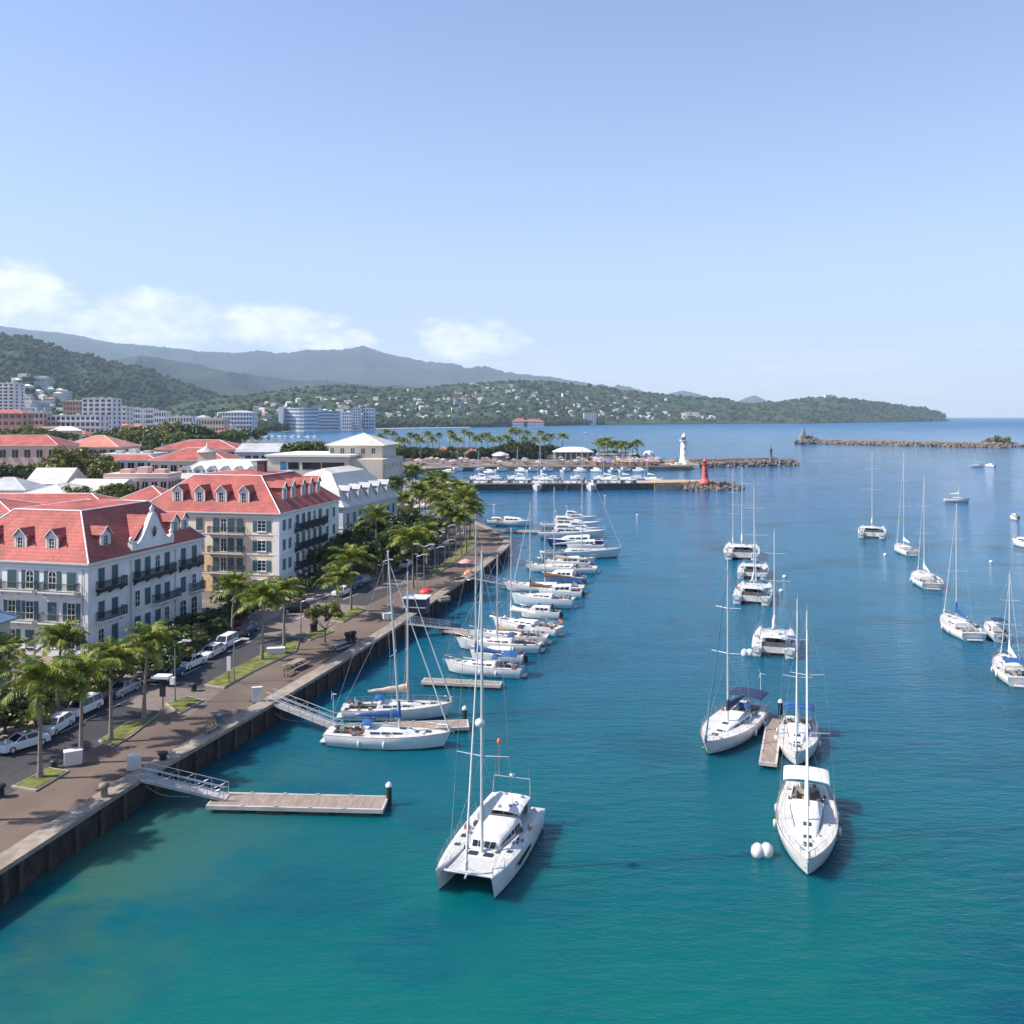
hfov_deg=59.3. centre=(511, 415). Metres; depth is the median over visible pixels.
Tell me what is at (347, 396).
house
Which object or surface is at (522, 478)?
sailing yacht
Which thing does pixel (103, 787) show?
bollard
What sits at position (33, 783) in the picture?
grass island
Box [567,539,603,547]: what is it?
motor boat
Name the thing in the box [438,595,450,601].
planter
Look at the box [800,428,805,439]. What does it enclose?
ruined tower
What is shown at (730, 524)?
sailing yacht
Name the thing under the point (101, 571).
window
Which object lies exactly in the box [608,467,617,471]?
motor boat
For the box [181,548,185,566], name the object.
window
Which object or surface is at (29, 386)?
house
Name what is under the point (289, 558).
window
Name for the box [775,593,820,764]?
sailing yacht
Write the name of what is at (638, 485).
pier
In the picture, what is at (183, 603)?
arched door
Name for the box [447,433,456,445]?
palm tree
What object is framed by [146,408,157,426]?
building
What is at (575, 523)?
motor boat
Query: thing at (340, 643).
picnic table
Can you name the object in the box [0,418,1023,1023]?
sea
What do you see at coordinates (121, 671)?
garden tree
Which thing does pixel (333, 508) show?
window
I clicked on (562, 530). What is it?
motor boat
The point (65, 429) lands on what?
town houses
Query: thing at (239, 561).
window
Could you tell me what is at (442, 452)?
tree
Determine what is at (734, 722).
sailing yacht
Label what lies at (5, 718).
garden tree
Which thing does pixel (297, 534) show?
window
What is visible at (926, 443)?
breakwater
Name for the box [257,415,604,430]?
shore woods
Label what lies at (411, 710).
sailing yacht
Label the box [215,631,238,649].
parked car
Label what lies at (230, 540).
window
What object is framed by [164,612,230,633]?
garden tree
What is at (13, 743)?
parked car
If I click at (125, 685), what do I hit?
parked car
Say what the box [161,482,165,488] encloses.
window
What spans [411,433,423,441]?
palm tree
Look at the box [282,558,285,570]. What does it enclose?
window
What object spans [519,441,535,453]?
tree
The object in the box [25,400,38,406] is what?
house
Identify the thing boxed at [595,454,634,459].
awning
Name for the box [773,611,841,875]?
sailing yacht
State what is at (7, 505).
building
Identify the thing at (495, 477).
motor boat
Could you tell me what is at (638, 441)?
palm tree
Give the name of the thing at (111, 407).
building
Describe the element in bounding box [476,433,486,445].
palm tree
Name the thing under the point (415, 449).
tree
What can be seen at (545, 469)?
motor boat
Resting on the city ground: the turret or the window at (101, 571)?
the turret
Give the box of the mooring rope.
[145,785,187,796]
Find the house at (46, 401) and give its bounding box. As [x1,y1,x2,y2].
[41,400,54,404]
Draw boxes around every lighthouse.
[679,433,688,463]
[700,458,709,483]
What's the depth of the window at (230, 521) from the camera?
142.44 m
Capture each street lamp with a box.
[170,639,191,700]
[233,638,249,680]
[300,598,313,637]
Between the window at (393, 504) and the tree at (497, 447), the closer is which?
the window at (393, 504)
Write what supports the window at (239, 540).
in the hotel at (262, 522)
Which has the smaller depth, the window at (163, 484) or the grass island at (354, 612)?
the grass island at (354, 612)
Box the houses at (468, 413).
[217,384,720,420]
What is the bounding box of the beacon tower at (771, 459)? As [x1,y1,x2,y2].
[769,445,772,461]
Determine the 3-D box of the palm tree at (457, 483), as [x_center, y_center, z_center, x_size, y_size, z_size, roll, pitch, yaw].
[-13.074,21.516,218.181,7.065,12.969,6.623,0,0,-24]
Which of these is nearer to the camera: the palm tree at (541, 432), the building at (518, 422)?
the palm tree at (541, 432)
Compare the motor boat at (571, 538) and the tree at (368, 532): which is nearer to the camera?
the tree at (368, 532)
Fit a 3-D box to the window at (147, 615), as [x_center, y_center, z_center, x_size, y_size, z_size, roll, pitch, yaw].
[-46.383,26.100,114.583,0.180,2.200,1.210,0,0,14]
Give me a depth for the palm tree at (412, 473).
241.99 m
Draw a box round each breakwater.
[665,457,798,466]
[802,439,1006,447]
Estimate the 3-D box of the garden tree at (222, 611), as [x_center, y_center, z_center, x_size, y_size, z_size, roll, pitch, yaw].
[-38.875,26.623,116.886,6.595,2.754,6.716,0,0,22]
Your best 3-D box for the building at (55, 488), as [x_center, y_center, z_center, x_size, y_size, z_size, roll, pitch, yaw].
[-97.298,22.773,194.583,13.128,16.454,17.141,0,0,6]
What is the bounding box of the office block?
[265,433,402,507]
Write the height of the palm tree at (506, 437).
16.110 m
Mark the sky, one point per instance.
(736, 200)
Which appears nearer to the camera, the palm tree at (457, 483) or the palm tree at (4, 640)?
the palm tree at (4, 640)
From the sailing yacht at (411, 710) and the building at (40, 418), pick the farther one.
the building at (40, 418)
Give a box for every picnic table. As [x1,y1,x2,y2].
[282,658,309,670]
[325,641,350,652]
[448,574,463,579]
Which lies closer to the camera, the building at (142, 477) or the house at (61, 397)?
the building at (142, 477)
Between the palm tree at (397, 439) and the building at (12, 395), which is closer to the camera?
the palm tree at (397, 439)
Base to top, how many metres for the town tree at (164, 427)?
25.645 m
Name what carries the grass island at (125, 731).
on the promenade pavement at (24, 814)
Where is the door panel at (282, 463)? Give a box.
[280,461,285,469]
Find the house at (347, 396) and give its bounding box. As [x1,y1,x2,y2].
[342,394,349,399]
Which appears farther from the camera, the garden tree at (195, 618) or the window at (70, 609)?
the garden tree at (195, 618)
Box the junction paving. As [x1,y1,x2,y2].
[105,538,451,715]
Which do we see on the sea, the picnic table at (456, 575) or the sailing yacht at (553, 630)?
the sailing yacht at (553, 630)
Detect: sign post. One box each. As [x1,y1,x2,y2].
[153,673,172,707]
[227,656,230,670]
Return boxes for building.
[0,382,24,410]
[0,410,32,431]
[0,435,80,478]
[0,477,48,492]
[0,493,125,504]
[0,497,40,516]
[24,483,90,492]
[27,468,87,485]
[29,410,51,428]
[48,413,109,432]
[63,399,81,414]
[70,479,136,494]
[74,435,140,478]
[82,397,121,429]
[94,455,158,476]
[99,449,168,456]
[103,466,181,491]
[121,485,167,500]
[122,405,133,424]
[134,407,145,425]
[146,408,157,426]
[147,448,244,471]
[154,410,170,425]
[155,440,240,454]
[168,415,197,424]
[179,459,273,481]
[195,415,208,425]
[201,417,229,431]
[221,411,257,429]
[235,443,288,458]
[342,411,352,430]
[353,407,361,430]
[363,407,375,430]
[463,448,476,457]
[491,452,508,459]
[512,418,526,426]
[524,419,543,426]
[583,412,595,424]
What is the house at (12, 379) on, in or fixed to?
on the green hill at (75, 367)
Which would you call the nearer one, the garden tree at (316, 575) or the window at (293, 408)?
the garden tree at (316, 575)
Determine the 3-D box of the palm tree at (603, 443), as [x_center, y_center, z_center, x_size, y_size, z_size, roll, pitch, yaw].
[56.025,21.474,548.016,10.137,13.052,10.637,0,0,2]
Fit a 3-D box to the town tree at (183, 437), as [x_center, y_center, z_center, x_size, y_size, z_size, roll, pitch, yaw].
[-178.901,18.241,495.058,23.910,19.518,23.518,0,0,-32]
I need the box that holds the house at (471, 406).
[468,404,475,408]
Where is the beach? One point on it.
(398, 428)
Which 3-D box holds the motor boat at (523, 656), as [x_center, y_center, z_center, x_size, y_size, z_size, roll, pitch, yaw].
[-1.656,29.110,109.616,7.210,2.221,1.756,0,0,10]
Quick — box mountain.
[0,326,646,392]
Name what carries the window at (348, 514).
in the hotel at (353, 487)
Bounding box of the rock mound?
[681,480,744,490]
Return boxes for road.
[0,526,468,798]
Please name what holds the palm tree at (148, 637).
on the grass island at (125, 731)
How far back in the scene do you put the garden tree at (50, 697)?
83.50 m
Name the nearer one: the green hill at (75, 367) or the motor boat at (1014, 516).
the motor boat at (1014, 516)
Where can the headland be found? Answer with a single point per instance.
(693, 401)
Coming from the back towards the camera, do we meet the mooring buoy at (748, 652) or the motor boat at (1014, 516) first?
the motor boat at (1014, 516)
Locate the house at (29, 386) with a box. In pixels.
[25,384,33,392]
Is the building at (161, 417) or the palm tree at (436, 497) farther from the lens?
the building at (161, 417)
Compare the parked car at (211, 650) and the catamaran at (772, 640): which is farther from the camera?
the catamaran at (772, 640)
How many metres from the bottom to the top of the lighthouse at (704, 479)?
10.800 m
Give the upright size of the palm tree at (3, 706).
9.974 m
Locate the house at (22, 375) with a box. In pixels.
[18,374,30,376]
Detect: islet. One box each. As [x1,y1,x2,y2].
[794,435,820,443]
[982,435,1023,446]
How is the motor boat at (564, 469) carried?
on the sea
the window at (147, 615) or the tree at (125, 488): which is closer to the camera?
the window at (147, 615)
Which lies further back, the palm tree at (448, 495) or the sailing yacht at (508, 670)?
the palm tree at (448, 495)
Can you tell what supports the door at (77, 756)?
in the utility box at (72, 756)
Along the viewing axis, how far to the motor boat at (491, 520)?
250.13 m
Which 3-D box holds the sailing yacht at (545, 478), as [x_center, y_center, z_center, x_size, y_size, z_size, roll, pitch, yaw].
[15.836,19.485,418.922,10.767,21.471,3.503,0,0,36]
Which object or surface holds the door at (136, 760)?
in the utility box at (133, 762)
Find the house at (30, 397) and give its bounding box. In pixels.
[25,396,34,399]
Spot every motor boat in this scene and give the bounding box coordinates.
[453,467,462,471]
[469,645,527,663]
[474,467,485,471]
[483,469,495,473]
[485,517,503,523]
[489,475,503,479]
[494,467,507,471]
[495,516,532,525]
[507,475,518,479]
[515,467,525,471]
[521,604,562,619]
[526,467,538,471]
[533,480,541,491]
[538,518,605,538]
[538,583,584,598]
[540,511,600,529]
[541,467,553,471]
[541,568,586,583]
[546,534,603,546]
[546,556,589,564]
[560,467,569,471]
[565,506,595,520]
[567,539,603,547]
[569,516,599,529]
[570,475,584,479]
[573,467,586,471]
[586,480,596,491]
[590,467,601,471]
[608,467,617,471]
[618,467,630,471]
[630,475,644,479]
[633,467,646,471]
[942,490,969,501]
[984,617,1011,642]
[985,463,995,466]
[1010,513,1019,519]
[1012,535,1023,547]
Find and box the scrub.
[139,447,596,458]
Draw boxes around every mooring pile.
[386,782,391,805]
[462,706,466,718]
[778,699,782,714]
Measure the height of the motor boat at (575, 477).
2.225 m
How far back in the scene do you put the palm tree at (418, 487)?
202.76 m
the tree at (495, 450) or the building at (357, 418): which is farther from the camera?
the building at (357, 418)
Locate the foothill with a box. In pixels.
[114,355,416,395]
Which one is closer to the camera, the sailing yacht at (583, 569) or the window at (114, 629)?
the window at (114, 629)
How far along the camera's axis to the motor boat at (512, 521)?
245.54 m
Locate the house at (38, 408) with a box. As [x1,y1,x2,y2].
[25,407,43,411]
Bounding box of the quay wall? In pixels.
[0,522,510,904]
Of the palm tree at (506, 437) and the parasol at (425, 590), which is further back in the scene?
the palm tree at (506, 437)
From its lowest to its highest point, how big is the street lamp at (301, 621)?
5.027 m
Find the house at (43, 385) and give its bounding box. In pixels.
[34,382,47,390]
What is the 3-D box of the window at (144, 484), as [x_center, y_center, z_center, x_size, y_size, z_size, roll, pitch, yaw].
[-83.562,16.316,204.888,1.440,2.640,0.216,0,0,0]
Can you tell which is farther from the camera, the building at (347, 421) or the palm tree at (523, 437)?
the building at (347, 421)
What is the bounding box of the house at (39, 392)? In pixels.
[33,389,43,395]
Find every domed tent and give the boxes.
[493,453,506,459]
[643,451,654,457]
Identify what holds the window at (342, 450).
in the office block
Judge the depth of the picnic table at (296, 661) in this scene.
99.79 m
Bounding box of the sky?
[0,0,1023,417]
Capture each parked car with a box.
[0,729,50,753]
[35,711,74,735]
[62,691,103,717]
[98,688,118,705]
[112,677,140,697]
[151,666,185,682]
[180,653,206,669]
[197,642,225,658]
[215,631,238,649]
[226,617,253,628]
[234,627,250,641]
[240,620,260,631]
[281,602,309,612]
[331,585,349,596]
[347,579,363,589]
[356,574,370,582]
[399,560,411,567]
[408,553,419,561]
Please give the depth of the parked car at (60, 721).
79.59 m
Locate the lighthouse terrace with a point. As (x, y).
(693, 465)
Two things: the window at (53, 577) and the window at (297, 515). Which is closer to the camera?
the window at (53, 577)
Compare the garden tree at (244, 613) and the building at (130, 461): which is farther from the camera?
the building at (130, 461)
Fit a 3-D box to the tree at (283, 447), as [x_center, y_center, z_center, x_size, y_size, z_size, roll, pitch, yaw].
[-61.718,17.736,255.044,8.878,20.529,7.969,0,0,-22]
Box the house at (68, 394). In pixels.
[57,391,71,399]
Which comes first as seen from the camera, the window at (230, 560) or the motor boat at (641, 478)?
the window at (230, 560)
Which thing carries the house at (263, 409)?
on the headland
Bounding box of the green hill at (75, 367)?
[0,335,221,407]
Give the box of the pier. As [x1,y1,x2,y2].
[431,480,713,490]
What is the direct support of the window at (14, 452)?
in the building at (16, 450)
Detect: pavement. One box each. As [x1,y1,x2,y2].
[0,523,502,852]
[0,525,449,740]
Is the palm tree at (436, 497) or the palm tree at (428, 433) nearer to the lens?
the palm tree at (436, 497)
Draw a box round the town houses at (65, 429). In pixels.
[25,392,244,443]
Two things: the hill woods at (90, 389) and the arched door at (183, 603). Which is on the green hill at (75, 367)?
the hill woods at (90, 389)
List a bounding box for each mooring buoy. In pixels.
[741,649,751,656]
[751,842,772,858]
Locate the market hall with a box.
[552,447,593,460]
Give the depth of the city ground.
499.37 m
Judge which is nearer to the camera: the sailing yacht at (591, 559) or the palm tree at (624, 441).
the sailing yacht at (591, 559)
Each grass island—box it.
[11,767,68,791]
[98,715,157,747]
[165,696,203,714]
[204,639,299,688]
[302,628,333,640]
[330,607,365,622]
[423,528,478,576]
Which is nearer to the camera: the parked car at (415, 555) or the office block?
the parked car at (415, 555)
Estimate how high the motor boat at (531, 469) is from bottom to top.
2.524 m
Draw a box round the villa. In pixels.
[0,611,19,686]
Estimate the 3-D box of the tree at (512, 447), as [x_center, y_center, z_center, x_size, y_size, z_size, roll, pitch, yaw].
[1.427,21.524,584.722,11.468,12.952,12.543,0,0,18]
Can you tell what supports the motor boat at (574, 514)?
on the sea
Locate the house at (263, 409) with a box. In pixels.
[259,407,267,411]
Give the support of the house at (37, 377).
on the green hill at (75, 367)
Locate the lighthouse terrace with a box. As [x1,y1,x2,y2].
[670,462,699,467]
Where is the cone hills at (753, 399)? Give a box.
[665,391,766,402]
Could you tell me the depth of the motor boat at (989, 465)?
531.24 m
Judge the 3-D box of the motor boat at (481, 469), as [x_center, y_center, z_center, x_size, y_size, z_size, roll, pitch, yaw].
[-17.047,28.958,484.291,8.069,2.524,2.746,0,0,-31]
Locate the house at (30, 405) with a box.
[25,404,36,406]
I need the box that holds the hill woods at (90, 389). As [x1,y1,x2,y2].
[0,332,220,414]
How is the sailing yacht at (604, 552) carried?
on the sea
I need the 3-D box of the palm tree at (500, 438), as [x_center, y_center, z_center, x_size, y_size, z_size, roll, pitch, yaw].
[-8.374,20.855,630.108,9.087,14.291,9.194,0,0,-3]
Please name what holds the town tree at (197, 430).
on the city ground
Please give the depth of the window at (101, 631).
106.15 m
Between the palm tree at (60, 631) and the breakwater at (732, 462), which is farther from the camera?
the breakwater at (732, 462)
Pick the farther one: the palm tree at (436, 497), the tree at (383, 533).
the palm tree at (436, 497)
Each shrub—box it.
[13,709,51,732]
[25,695,53,728]
[50,684,79,707]
[84,677,113,692]
[108,664,137,678]
[176,641,195,656]
[186,630,208,653]
[210,593,230,606]
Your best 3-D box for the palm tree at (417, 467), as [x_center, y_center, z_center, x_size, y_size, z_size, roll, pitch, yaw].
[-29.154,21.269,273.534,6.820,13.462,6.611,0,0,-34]
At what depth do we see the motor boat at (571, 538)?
206.60 m
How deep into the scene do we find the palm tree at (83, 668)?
72.28 m
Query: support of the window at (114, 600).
in the hotel at (101, 570)
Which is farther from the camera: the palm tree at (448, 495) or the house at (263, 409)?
the house at (263, 409)
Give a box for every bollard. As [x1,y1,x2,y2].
[0,783,5,797]
[49,759,58,767]
[98,782,109,797]
[158,750,167,760]
[190,682,197,691]
[213,711,224,723]
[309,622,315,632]
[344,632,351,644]
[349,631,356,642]
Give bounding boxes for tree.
[0,430,20,434]
[0,462,23,478]
[0,464,34,479]
[0,632,34,687]
[0,643,26,683]
[0,655,86,777]
[0,687,48,733]
[0,695,29,728]
[0,703,9,716]
[4,424,33,434]
[4,678,84,703]
[18,428,51,435]
[24,618,89,712]
[28,445,121,478]
[34,427,57,436]
[44,647,121,763]
[52,431,68,439]
[62,484,98,492]
[66,432,78,440]
[66,651,136,681]
[77,635,147,740]
[87,451,105,458]
[91,429,108,435]
[93,485,122,497]
[101,483,134,497]
[102,426,138,439]
[122,427,153,442]
[123,618,183,719]
[124,636,184,667]
[132,647,183,672]
[137,425,157,434]
[140,420,181,446]
[140,432,169,449]
[140,441,159,450]
[151,430,182,445]
[157,623,210,646]
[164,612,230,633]
[164,624,214,646]
[169,432,209,444]
[170,424,208,439]
[184,609,234,625]
[190,422,216,437]
[203,607,249,623]
[206,432,218,439]
[210,571,255,630]
[211,432,229,441]
[218,430,242,442]
[221,598,259,614]
[225,428,246,443]
[228,582,267,618]
[231,576,296,659]
[237,428,259,442]
[244,427,269,442]
[268,575,309,648]
[279,443,308,452]
[280,584,304,601]
[287,440,328,450]
[294,578,315,591]
[295,569,329,590]
[303,600,344,642]
[306,543,342,579]
[313,563,361,602]
[325,532,360,567]
[326,543,376,610]
[338,536,395,571]
[339,523,379,564]
[354,502,396,574]
[355,534,420,574]
[360,514,414,533]
[360,525,432,565]
[379,429,391,438]
[386,523,438,587]
[387,476,407,490]
[389,431,398,440]
[389,479,397,490]
[392,436,405,442]
[392,510,445,534]
[396,447,406,455]
[396,490,417,506]
[397,504,422,516]
[398,447,414,455]
[399,437,410,459]
[403,464,417,503]
[403,469,422,508]
[403,481,431,511]
[406,432,414,437]
[406,446,418,458]
[406,464,426,503]
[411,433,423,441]
[412,436,426,458]
[413,490,429,509]
[413,520,441,565]
[417,446,434,455]
[420,470,440,508]
[420,476,444,515]
[421,490,449,534]
[422,431,432,436]
[422,533,443,550]
[424,482,456,539]
[425,435,437,456]
[428,500,458,555]
[431,471,457,516]
[434,450,446,456]
[440,507,475,554]
[441,493,464,544]
[445,429,454,445]
[446,478,471,530]
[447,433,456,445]
[447,445,456,451]
[449,485,484,551]
[450,486,476,534]
[452,437,463,458]
[455,447,469,453]
[459,497,485,538]
[462,482,478,524]
[464,430,474,445]
[467,504,484,534]
[470,435,481,443]
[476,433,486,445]
[476,446,491,454]
[484,432,492,445]
[484,436,498,453]
[484,446,498,455]
[494,436,505,444]
[494,445,505,451]
[499,443,516,453]
[501,434,513,452]
[504,439,521,452]
[505,428,518,434]
[514,429,523,437]
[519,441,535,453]
[520,435,530,450]
[521,429,532,441]
[528,436,541,449]
[535,430,546,435]
[535,445,550,454]
[541,436,549,458]
[542,443,555,458]
[545,433,557,456]
[556,432,568,446]
[591,439,605,446]
[596,441,611,457]
[598,436,613,458]
[608,450,616,456]
[610,440,621,459]
[615,443,629,450]
[618,440,630,458]
[625,441,639,455]
[631,439,644,459]
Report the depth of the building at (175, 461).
262.80 m
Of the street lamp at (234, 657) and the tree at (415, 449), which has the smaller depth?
the street lamp at (234, 657)
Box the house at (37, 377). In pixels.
[34,376,48,379]
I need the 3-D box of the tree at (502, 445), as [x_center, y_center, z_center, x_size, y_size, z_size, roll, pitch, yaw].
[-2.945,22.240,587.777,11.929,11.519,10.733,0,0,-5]
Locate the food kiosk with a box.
[400,594,431,613]
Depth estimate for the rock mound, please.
364.38 m
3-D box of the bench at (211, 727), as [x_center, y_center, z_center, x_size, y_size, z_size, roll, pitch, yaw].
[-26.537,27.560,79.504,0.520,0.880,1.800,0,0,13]
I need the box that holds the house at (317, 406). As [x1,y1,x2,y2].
[313,405,321,410]
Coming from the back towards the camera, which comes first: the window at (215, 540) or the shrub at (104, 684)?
the window at (215, 540)
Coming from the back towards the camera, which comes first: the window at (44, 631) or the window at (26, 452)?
the window at (26, 452)
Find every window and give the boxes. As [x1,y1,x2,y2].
[0,450,5,457]
[3,599,19,614]
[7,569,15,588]
[10,628,19,645]
[12,450,17,457]
[21,570,37,589]
[21,600,37,620]
[24,450,29,457]
[24,629,34,647]
[37,450,41,457]
[44,571,60,590]
[44,631,59,649]
[48,602,56,621]
[63,603,79,621]
[63,632,79,650]
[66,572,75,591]
[97,567,105,589]
[98,600,104,619]
[98,628,103,643]
[111,564,117,585]
[111,596,117,615]
[111,623,117,639]
[128,463,133,468]
[134,559,140,579]
[134,589,140,608]
[134,615,140,633]
[142,482,147,488]
[144,556,150,576]
[145,587,150,604]
[145,612,150,626]
[154,584,160,601]
[155,554,160,573]
[155,608,160,626]
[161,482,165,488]
[164,552,169,571]
[164,581,169,598]
[164,606,169,620]
[171,465,176,471]
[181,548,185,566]
[181,576,185,593]
[191,573,196,589]
[192,545,196,563]
[196,518,202,530]
[213,518,219,532]
[213,537,218,551]
[213,557,219,571]
[213,576,218,591]
[220,518,226,532]
[220,557,226,571]
[221,538,226,551]
[227,518,233,532]
[228,538,233,552]
[228,557,233,571]
[236,538,242,552]
[236,558,242,572]
[237,519,242,532]
[253,520,270,532]
[253,540,270,551]
[253,560,270,571]
[282,519,285,530]
[282,539,285,550]
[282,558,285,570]
[285,408,339,428]
[288,462,343,468]
[288,518,291,529]
[288,537,291,548]
[288,556,291,567]
[296,514,298,528]
[296,533,298,547]
[296,552,298,566]
[302,531,304,541]
[302,550,304,560]
[307,511,310,520]
[307,529,310,539]
[318,508,321,517]
[318,526,321,535]
[332,507,334,516]
[332,524,335,533]
[340,448,344,453]
[347,512,349,522]
[350,448,354,453]
[353,511,355,522]
[371,448,375,453]
[392,503,394,512]
[519,843,530,865]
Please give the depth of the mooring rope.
70.11 m
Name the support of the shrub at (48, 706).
on the city ground
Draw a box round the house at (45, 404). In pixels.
[41,403,49,407]
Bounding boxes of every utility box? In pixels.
[63,747,82,767]
[126,753,141,771]
[252,686,261,703]
[266,646,284,654]
[382,612,390,620]
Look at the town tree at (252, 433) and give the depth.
618.66 m
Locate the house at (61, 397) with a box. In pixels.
[52,394,64,401]
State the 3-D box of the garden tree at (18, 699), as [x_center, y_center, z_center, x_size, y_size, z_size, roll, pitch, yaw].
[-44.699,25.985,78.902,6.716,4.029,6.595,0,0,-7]
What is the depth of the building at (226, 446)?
333.00 m
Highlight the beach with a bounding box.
[273,427,469,431]
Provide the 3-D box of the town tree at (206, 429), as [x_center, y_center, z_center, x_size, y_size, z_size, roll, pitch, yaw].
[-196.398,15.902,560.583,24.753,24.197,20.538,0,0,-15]
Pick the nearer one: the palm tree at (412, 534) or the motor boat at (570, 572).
the palm tree at (412, 534)
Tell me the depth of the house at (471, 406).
2710.24 m
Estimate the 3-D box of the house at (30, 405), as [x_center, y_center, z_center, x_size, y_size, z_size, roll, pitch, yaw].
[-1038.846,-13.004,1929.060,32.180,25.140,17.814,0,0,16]
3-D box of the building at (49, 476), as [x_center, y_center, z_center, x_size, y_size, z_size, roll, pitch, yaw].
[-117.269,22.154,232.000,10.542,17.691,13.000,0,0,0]
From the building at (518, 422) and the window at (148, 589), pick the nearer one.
the window at (148, 589)
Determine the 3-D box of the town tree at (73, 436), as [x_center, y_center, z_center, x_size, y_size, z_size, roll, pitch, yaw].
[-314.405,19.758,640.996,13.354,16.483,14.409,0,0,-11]
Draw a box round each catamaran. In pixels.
[435,551,544,899]
[724,471,759,560]
[733,487,772,606]
[737,559,768,579]
[752,527,795,659]
[858,453,885,538]
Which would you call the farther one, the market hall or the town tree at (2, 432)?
the market hall
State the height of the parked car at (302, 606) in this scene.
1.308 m
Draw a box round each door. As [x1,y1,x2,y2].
[66,752,80,764]
[128,758,138,768]
[180,599,186,615]
[191,596,196,612]
[253,689,260,700]
[268,650,283,653]
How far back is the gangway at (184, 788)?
69.17 m
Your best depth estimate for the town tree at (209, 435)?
558.53 m
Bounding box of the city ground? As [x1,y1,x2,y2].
[11,439,690,707]
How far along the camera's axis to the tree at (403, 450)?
567.32 m
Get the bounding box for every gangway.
[139,762,229,801]
[266,689,342,727]
[394,614,451,629]
[467,572,509,585]
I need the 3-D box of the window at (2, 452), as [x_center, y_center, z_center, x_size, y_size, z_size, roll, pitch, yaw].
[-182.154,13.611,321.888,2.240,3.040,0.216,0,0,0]
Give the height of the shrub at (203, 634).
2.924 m
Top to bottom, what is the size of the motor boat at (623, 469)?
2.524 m
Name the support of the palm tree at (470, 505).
on the grass island at (455, 557)
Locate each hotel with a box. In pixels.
[0,499,205,655]
[150,461,341,591]
[278,407,341,431]
[303,465,399,560]
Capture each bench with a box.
[203,719,219,733]
[283,665,294,676]
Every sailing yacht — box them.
[320,551,453,749]
[336,572,455,721]
[443,524,527,678]
[454,555,544,653]
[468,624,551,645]
[475,452,493,480]
[490,528,565,636]
[501,521,586,592]
[509,503,577,608]
[514,446,532,480]
[526,487,599,573]
[537,436,555,480]
[537,451,622,559]
[545,553,595,563]
[600,451,619,480]
[619,454,638,480]
[644,457,663,479]
[700,559,769,754]
[723,474,740,550]
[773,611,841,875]
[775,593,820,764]
[894,453,918,555]
[910,476,943,589]
[939,501,986,640]
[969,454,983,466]
[991,570,1023,686]
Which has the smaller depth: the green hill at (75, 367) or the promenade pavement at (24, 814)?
the promenade pavement at (24, 814)
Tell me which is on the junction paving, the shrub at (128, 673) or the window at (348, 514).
the shrub at (128, 673)
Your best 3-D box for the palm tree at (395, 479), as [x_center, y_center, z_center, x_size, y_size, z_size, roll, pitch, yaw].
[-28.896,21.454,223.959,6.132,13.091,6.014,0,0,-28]
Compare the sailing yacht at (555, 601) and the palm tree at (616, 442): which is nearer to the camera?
the sailing yacht at (555, 601)
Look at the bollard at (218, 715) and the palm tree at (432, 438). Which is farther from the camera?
the palm tree at (432, 438)
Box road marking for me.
[60,574,404,732]
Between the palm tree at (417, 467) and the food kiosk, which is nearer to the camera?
the food kiosk
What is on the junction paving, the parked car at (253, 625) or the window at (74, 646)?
the parked car at (253, 625)
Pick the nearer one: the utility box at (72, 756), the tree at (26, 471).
the utility box at (72, 756)
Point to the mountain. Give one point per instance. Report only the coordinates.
(362, 364)
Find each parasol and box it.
[419,588,432,592]
[459,559,472,573]
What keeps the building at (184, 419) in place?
on the city ground
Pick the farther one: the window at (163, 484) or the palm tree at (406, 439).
the palm tree at (406, 439)
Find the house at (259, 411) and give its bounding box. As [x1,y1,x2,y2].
[252,410,261,415]
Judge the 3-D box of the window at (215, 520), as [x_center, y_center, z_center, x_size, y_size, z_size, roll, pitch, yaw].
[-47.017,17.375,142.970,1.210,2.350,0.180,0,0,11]
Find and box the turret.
[197,443,216,461]
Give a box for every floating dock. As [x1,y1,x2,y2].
[206,792,387,816]
[345,719,468,733]
[421,678,502,689]
[439,627,548,643]
[496,529,537,533]
[759,714,782,767]
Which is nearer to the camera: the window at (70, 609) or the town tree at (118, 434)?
the window at (70, 609)
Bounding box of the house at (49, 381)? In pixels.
[39,378,52,385]
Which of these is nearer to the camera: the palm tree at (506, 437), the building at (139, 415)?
the palm tree at (506, 437)
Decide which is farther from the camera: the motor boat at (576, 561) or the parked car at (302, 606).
the motor boat at (576, 561)
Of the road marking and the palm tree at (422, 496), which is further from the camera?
the palm tree at (422, 496)
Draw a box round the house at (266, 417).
[261,415,271,419]
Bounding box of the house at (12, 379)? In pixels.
[11,377,21,381]
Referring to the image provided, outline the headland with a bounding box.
[165,380,942,431]
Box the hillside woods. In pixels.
[162,379,948,422]
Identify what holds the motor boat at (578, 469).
on the sea
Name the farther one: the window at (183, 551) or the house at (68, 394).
the house at (68, 394)
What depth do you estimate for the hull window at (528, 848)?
59.92 m

